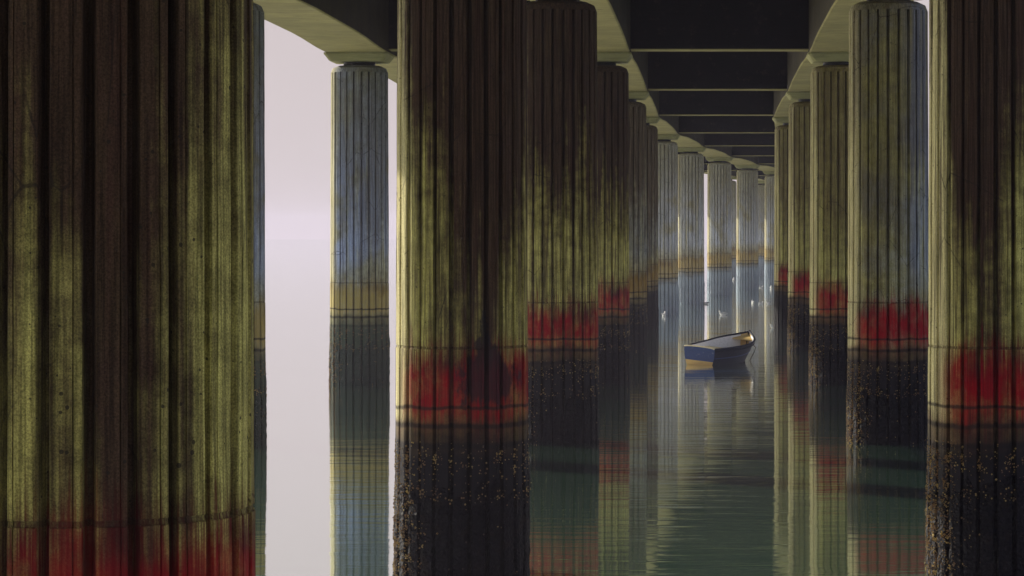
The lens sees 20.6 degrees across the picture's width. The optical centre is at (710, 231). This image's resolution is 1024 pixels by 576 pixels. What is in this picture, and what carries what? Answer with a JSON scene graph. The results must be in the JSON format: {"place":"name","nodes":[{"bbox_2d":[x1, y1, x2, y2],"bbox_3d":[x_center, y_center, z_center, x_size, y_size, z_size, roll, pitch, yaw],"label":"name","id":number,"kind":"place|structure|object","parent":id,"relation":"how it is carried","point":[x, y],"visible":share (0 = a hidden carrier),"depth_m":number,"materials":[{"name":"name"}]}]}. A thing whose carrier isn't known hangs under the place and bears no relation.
{"place":"outdoors","nodes":[
{"label":"outdoors","id":0,"kind":"place"},
{"bbox_2d":[253,239,929,575],"bbox_3d":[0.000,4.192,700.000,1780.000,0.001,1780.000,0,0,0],"label":"water","id":1,"kind":"structure","parent":0,"point":[757,464],"depth_m":49.42,"materials":[{"name":"liquid"}]},
{"bbox_2d":[0,0,255,575],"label":"bridge column","id":2,"kind":"structure","parent":1,"relation":"in","point":[126,301],"depth_m":13.42,"materials":[{"name":"green concrete"}]},
{"bbox_2d":[253,0,913,180],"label":"bridge deck","id":3,"kind":"structure","parent":2,"relation":"on","point":[717,78],"depth_m":77.00,"materials":[{"name":"concrete"}]},
{"bbox_2d":[253,2,266,443],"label":"bridge column","id":4,"kind":"structure","parent":1,"relation":"in","point":[260,408],"depth_m":55.63,"materials":[{"name":"blue concrete"}]},
{"bbox_2d":[324,52,394,384],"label":"bridge column","id":5,"kind":"structure","parent":1,"relation":"in","point":[359,348],"depth_m":76.69,"materials":[{"name":"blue concrete"}]},
{"bbox_2d":[392,0,530,575],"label":"bridge column","id":6,"kind":"structure","parent":1,"relation":"in","point":[461,499],"depth_m":33.68,"materials":[{"name":"green concrete"}]},
{"bbox_2d":[527,0,599,444],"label":"bridge column","id":7,"kind":"structure","parent":1,"relation":"in","point":[562,344],"depth_m":55.17,"materials":[{"name":"green concrete"}]},
{"bbox_2d":[597,52,632,384],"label":"bridge column","id":8,"kind":"structure","parent":1,"relation":"in","point":[613,219],"depth_m":76.69,"materials":[{"name":"grey concrete"}]},
{"bbox_2d":[629,91,648,351],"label":"bridge column","id":9,"kind":"structure","parent":1,"relation":"in","point":[638,322],"depth_m":98.25,"materials":[{"name":"grey concrete"}]},
{"bbox_2d":[646,117,659,329],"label":"bridge column","id":10,"kind":"structure","parent":1,"relation":"in","point":[652,219],"depth_m":119.81,"materials":[{"name":"grey concrete"}]},
{"bbox_2d":[658,134,679,314],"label":"bridge column","id":11,"kind":"structure","parent":1,"relation":"in","point":[668,297],"depth_m":141.18,"materials":[{"name":"grey concrete"}]},
{"bbox_2d":[678,147,705,303],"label":"bridge column","id":12,"kind":"structure","parent":1,"relation":"in","point":[691,285],"depth_m":162.65,"materials":[{"name":"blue concrete"}]},
{"bbox_2d":[705,157,733,295],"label":"bridge column","id":13,"kind":"structure","parent":1,"relation":"in","point":[719,244],"depth_m":184.09,"materials":[{"name":"grey concrete"}]},
{"bbox_2d":[684,330,755,364],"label":"rowing boat","id":14,"kind":"object","parent":1,"relation":"on","point":[733,348],"visible":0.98,"depth_m":88.99,"materials":[{"name":"paint"}]},
{"bbox_2d":[731,177,736,278],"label":"bridge column","id":15,"kind":"structure","parent":1,"relation":"in","point":[733,193],"depth_m":249.15,"materials":[{"name":"grey concrete"}]},
{"bbox_2d":[734,165,759,288],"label":"bridge column","id":16,"kind":"structure","parent":1,"relation":"in","point":[747,274],"depth_m":205.48,"materials":[{"name":"grey concrete"}]},
{"bbox_2d":[758,181,764,274],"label":"bridge column","id":17,"kind":"structure","parent":1,"relation":"in","point":[761,216],"depth_m":270.32,"materials":[{"name":"grey concrete"}]},
{"bbox_2d":[763,171,774,283],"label":"bridge column","id":18,"kind":"structure","parent":1,"relation":"in","point":[769,232],"depth_m":226.87,"materials":[{"name":"grey concrete"}]},
{"bbox_2d":[772,117,788,329],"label":"bridge column","id":19,"kind":"structure","parent":1,"relation":"in","point":[780,318],"depth_m":119.77,"materials":[{"name":"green concrete"}]},
{"bbox_2d":[785,91,809,351],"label":"bridge column","id":20,"kind":"structure","parent":1,"relation":"in","point":[798,235],"depth_m":98.22,"materials":[{"name":"green concrete"}]},
{"bbox_2d":[806,52,848,384],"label":"bridge column","id":21,"kind":"structure","parent":1,"relation":"in","point":[829,172],"depth_m":76.66,"materials":[{"name":"green concrete"}]},
{"bbox_2d":[846,0,928,444],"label":"bridge column","id":22,"kind":"structure","parent":1,"relation":"in","point":[888,320],"depth_m":55.18,"materials":[{"name":"green concrete"}]},
{"bbox_2d":[924,0,1023,575],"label":"bridge column","id":23,"kind":"structure","parent":1,"relation":"in","point":[974,508],"depth_m":33.64,"materials":[{"name":"green concrete"}]},
{"bbox_2d":[264,0,928,238],"label":"sky","id":24,"kind":"structure","parent":0,"point":[297,72],"materials":[{"name":"white"}]}
]}

